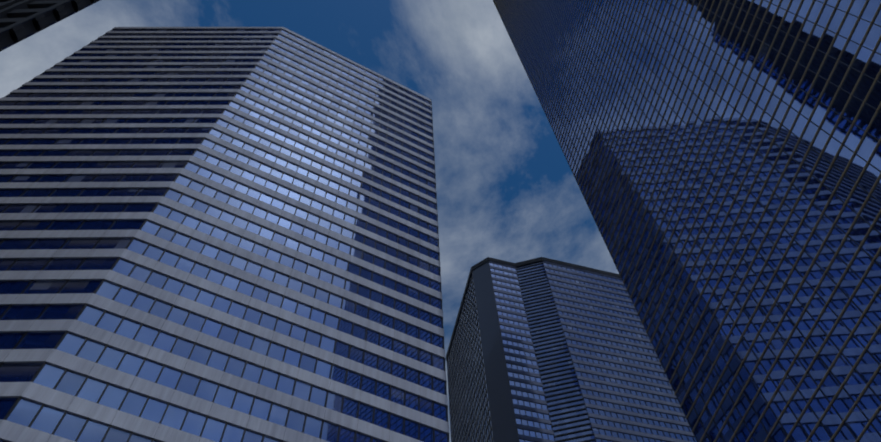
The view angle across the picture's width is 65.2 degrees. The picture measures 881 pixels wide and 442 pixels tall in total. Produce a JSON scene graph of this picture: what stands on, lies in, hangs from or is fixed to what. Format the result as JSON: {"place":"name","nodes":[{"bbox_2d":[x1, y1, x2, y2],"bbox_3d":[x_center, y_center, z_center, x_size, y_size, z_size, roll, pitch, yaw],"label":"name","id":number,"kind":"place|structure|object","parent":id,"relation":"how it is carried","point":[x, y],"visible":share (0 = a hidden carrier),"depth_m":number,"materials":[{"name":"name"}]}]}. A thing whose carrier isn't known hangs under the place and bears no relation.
{"place":"outdoors","nodes":[
{"label":"outdoors","id":0,"kind":"place"},
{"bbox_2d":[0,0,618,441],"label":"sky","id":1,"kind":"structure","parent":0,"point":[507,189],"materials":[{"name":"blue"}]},
{"label":"ground","id":2,"kind":"structure","parent":0,"visible":0},
{"bbox_2d":[0,0,93,48],"bbox_3d":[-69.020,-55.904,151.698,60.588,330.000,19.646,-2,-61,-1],"label":"windows","id":3,"kind":"structure","parent":2,"relation":"on","point":[37,16],"depth_m":62.30,"materials":[{"name":"glass"}]},
{"bbox_2d":[0,0,99,51],"bbox_3d":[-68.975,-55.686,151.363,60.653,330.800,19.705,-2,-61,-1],"label":"tower","id":4,"kind":"structure","parent":2,"relation":"on","point":[13,13],"depth_m":65.40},
{"bbox_2d":[0,29,447,441],"bbox_3d":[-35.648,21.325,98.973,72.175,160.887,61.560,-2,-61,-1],"label":"windows","id":5,"kind":"structure","parent":2,"relation":"on","point":[25,411],"depth_m":80.27,"materials":[{"name":"blue glass"}]},
{"bbox_2d":[0,27,449,441],"bbox_3d":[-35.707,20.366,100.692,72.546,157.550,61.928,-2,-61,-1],"label":"tower spandrels","id":6,"kind":"object","parent":5,"relation":"on","point":[58,400],"visible":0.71,"depth_m":84.04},
{"bbox_2d":[0,27,448,441],"bbox_3d":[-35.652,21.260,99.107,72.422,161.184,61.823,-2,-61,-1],"label":"window frames","id":7,"kind":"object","parent":2,"relation":"on","point":[66,332],"visible":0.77,"depth_m":81.72,"materials":[{"name":"black"}]},
{"bbox_2d":[472,261,519,441],"bbox_3d":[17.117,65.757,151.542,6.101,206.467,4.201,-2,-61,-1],"label":"tower pier","id":8,"kind":"structure","parent":2,"relation":"on","point":[504,423],"depth_m":197.11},
{"bbox_2d":[447,262,694,441],"bbox_3d":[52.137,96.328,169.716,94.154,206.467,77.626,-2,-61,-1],"label":"window frames","id":9,"kind":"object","parent":2,"relation":"on","point":[459,416],"visible":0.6,"depth_m":208.96,"materials":[{"name":"black"}]},
{"bbox_2d":[447,261,696,441],"bbox_3d":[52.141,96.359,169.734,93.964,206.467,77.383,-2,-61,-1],"label":"tower glass","id":10,"kind":"object","parent":2,"relation":"on","point":[588,410],"depth_m":200.41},
{"bbox_2d":[449,261,693,441],"bbox_3d":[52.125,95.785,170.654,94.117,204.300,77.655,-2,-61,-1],"label":"tower spandrels","id":11,"kind":"object","parent":10,"relation":"attached to","point":[594,425],"visible":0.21,"depth_m":199.37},
{"bbox_2d":[446,257,620,360],"bbox_3d":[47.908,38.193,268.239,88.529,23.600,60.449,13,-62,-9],"label":"roof edge","id":12,"kind":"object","parent":11,"relation":"on","point":[517,264],"depth_m":243.12,"materials":[{"name":"black"}]},
{"bbox_2d":[493,0,880,441],"bbox_3d":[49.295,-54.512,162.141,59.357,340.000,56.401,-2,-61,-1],"label":"glass facade","id":13,"kind":"structure","parent":2,"relation":"on","point":[868,402],"depth_m":61.82,"materials":[{"name":"blue glass"}]},
{"bbox_2d":[493,0,880,441],"bbox_3d":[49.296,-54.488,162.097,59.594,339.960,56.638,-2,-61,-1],"label":"tower floor fins","id":14,"kind":"object","parent":13,"relation":"attached to","point":[846,305],"visible":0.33,"depth_m":69.55,"materials":[{"name":"black metal"}]},
{"bbox_2d":[496,0,880,441],"bbox_3d":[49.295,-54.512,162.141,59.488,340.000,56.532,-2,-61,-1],"label":"window frames","id":15,"kind":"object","parent":2,"relation":"on","point":[724,211],"visible":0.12,"depth_m":63.79,"materials":[{"name":"black"}]}
]}

